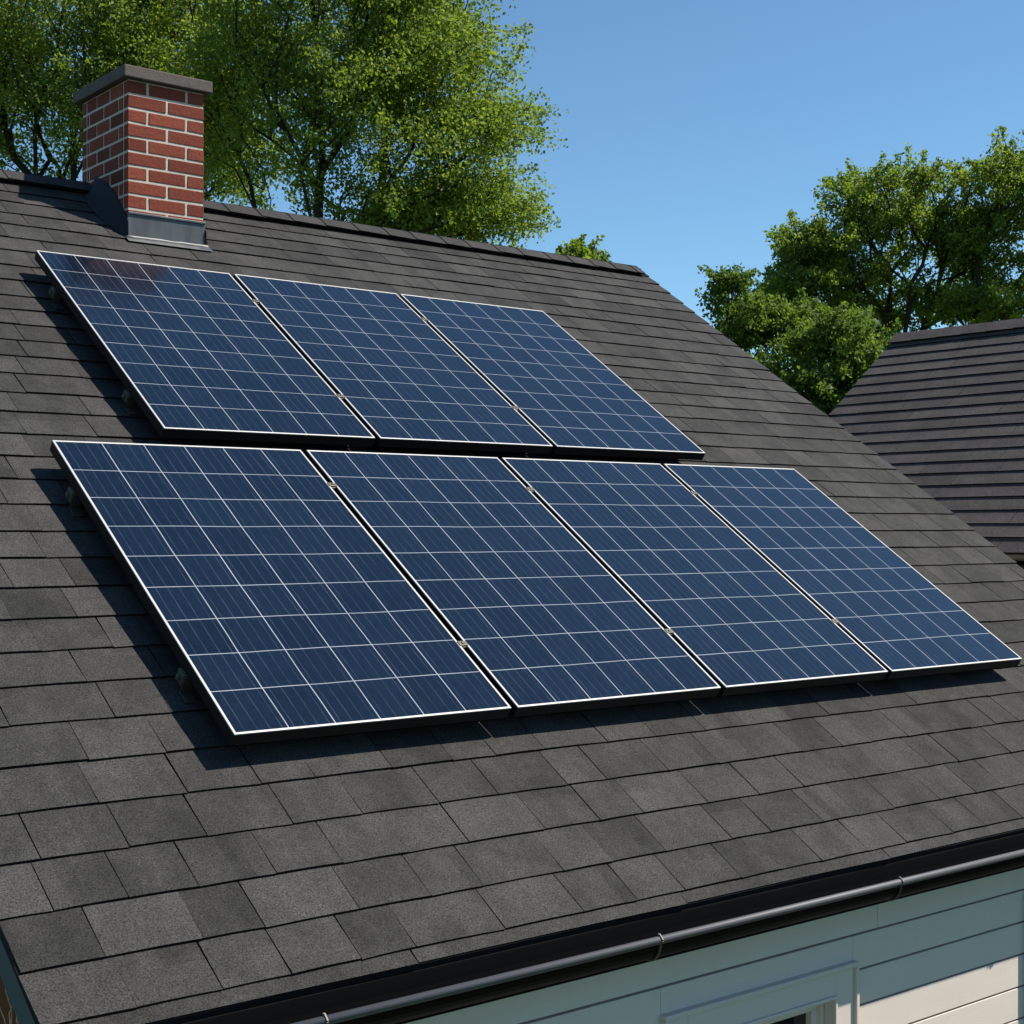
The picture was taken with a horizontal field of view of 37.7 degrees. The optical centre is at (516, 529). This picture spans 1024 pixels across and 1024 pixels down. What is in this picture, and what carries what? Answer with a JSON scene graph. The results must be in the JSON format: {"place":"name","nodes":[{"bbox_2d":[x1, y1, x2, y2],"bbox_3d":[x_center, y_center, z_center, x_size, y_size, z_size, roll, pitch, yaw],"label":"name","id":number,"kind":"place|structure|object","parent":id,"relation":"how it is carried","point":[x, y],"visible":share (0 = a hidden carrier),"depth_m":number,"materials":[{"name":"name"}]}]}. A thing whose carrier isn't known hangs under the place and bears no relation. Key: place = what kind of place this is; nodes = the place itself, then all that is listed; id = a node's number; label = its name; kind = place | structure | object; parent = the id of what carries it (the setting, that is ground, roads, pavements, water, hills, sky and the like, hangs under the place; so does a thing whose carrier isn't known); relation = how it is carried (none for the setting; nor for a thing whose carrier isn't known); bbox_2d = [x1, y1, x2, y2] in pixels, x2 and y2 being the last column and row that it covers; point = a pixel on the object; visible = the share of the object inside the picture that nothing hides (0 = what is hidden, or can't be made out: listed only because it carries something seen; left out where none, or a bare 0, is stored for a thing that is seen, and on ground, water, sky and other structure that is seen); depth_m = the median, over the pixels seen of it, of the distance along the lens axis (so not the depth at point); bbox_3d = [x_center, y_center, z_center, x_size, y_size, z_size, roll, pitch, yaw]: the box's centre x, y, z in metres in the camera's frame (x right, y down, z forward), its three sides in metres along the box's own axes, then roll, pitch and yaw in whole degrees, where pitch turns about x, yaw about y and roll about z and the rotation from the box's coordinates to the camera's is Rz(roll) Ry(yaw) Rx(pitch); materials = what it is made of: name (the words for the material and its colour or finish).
{"place":"outdoors","nodes":[
{"label":"outdoors","id":0,"kind":"place"},
{"bbox_2d":[0,0,1023,373],"label":"sky","id":1,"kind":"structure","parent":0,"point":[693,129],"materials":[{"name":"blue"}]},
{"bbox_2d":[828,318,1023,568],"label":"house","id":2,"kind":"structure","parent":0,"point":[937,415],"depth_m":14.07,"materials":[{"name":"black concrete"}]},
{"label":"ground","id":3,"kind":"structure","parent":0,"visible":0},
{"bbox_2d":[0,0,315,210],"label":"broadleaf tree","id":4,"kind":"object","parent":3,"relation":"on","point":[127,34],"visible":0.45,"depth_m":21.32,"materials":[{"name":"green plant"}]},
{"bbox_2d":[150,0,568,248],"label":"broadleaf tree","id":5,"kind":"object","parent":3,"relation":"on","point":[425,44],"visible":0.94,"depth_m":19.48,"materials":[{"name":"green plant"}]},
{"bbox_2d":[0,64,1023,1023],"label":"house","id":6,"kind":"structure","parent":3,"relation":"on","point":[816,854],"depth_m":4.94,"materials":[{"name":"grey asphalt"}]},
{"bbox_2d":[0,989,18,1023],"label":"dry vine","id":7,"kind":"object","parent":6,"relation":"attached to","point":[10,1021],"visible":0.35,"depth_m":3.65,"materials":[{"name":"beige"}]},
{"bbox_2d":[49,286,427,322],"bbox_3d":[-0.881,-1.025,7.436,2.944,0.138,0.074,0,0,-39],"label":"mounting rail","id":8,"kind":"object","parent":6,"relation":"attached to","point":[54,294],"visible":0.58,"depth_m":6.52,"materials":[{"name":"black metal"}]},
{"bbox_2d":[34,250,374,445],"bbox_3d":[-1.375,-0.799,6.506,0.960,0.044,1.540,0,34,-39],"label":"solar panel","id":9,"kind":"object","parent":8,"relation":"attached to","point":[187,353],"visible":1,"depth_m":6.40,"materials":[{"name":"blue"}]},
{"bbox_2d":[233,274,552,453],"bbox_3d":[-0.611,-0.799,7.125,0.954,0.044,1.540,0,34,-39],"label":"solar panel","id":10,"kind":"object","parent":8,"relation":"attached to","point":[395,369],"visible":0.95,"depth_m":7.03,"materials":[{"name":"blue"}]},
{"bbox_2d":[399,294,704,459],"bbox_3d":[0.163,-0.799,7.753,0.984,0.044,1.540,0,34,-39],"label":"solar panel","id":11,"kind":"object","parent":8,"relation":"attached to","point":[563,390],"visible":0.96,"depth_m":7.66,"materials":[{"name":"blue"}]},
{"bbox_2d":[121,389,519,414],"bbox_3d":[-0.411,-0.522,6.857,2.944,0.138,0.073,0,0,-39],"label":"mounting rail","id":12,"kind":"object","parent":6,"relation":"attached to","point":[128,399],"visible":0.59,"depth_m":5.94,"materials":[{"name":"black metal"}]},
{"bbox_2d":[65,482,697,516],"bbox_3d":[0.001,-0.114,6.411,3.980,0.138,0.073,0,0,-39],"label":"mounting rail","id":13,"kind":"object","parent":6,"relation":"attached to","point":[74,501],"visible":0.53,"depth_m":5.17,"materials":[{"name":"black metal"}]},
{"bbox_2d":[50,440,510,745],"bbox_3d":[-0.839,0.151,5.128,1.016,0.045,1.613,0,34,-39],"label":"solar panel","id":14,"kind":"object","parent":13,"relation":"attached to","point":[279,596],"visible":1,"depth_m":5.00,"materials":[{"name":"blue"}]},
{"bbox_2d":[305,450,720,716],"bbox_3d":[-0.047,0.151,5.771,0.969,0.045,1.613,0,34,-39],"label":"solar panel","id":15,"kind":"object","parent":13,"relation":"attached to","point":[526,596],"visible":0.94,"depth_m":5.66,"materials":[{"name":"blue"}]},
{"bbox_2d":[501,458,887,695],"bbox_3d":[0.727,0.151,6.398,0.970,0.045,1.613,0,34,-39],"label":"solar panel","id":16,"kind":"object","parent":13,"relation":"attached to","point":[736,613],"visible":0.94,"depth_m":6.29,"materials":[{"name":"blue"}]},
{"bbox_2d":[663,464,1021,678],"bbox_3d":[1.495,0.151,7.021,0.952,0.045,1.613,0,34,-39],"label":"solar panel","id":17,"kind":"object","parent":13,"relation":"attached to","point":[894,614],"visible":0.94,"depth_m":6.92,"materials":[{"name":"blue"}]},
{"bbox_2d":[175,619,839,702],"bbox_3d":[0.528,0.452,5.761,3.980,0.138,0.073,0,0,-39],"label":"mounting rail","id":18,"kind":"object","parent":6,"relation":"attached to","point":[185,684],"visible":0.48,"depth_m":4.52,"materials":[{"name":"black metal"}]},
{"bbox_2d":[660,960,859,1023],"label":"window","id":19,"kind":"structure","parent":6,"relation":"in","point":[831,994],"depth_m":5.05,"materials":[{"name":"beige paint"}]},
{"bbox_2d":[555,233,611,261],"bbox_3d":[0.777,-0.483,23.803,1.686,8.538,1.921,0,0,-39],"label":"tree","id":20,"kind":"object","parent":3,"relation":"on","point":[577,248],"visible":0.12,"depth_m":23.92,"materials":[{"name":"green plant"}]},
{"bbox_2d":[695,262,824,376],"bbox_3d":[4.439,-0.547,27.091,2.515,8.665,2.595,0,0,32],"label":"tree","id":21,"kind":"object","parent":3,"relation":"on","point":[759,319],"visible":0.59,"depth_m":26.73,"materials":[{"name":"green plant"}]},
{"bbox_2d":[746,301,901,414],"bbox_3d":[5.040,0.048,23.973,3.005,7.482,2.434,0,0,-10],"label":"tree","id":22,"kind":"object","parent":3,"relation":"on","point":[836,353],"visible":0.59,"depth_m":23.50,"materials":[{"name":"green plant"}]},
{"bbox_2d":[746,142,1023,351],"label":"broadleaf tree","id":23,"kind":"object","parent":3,"relation":"on","point":[817,251],"visible":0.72,"depth_m":29.52,"materials":[{"name":"green plant"}]},
{"bbox_2d":[900,125,1023,327],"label":"broadleaf tree","id":24,"kind":"object","parent":3,"relation":"on","point":[982,303],"visible":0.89,"depth_m":28.73,"materials":[{"name":"green plant"}]}
]}

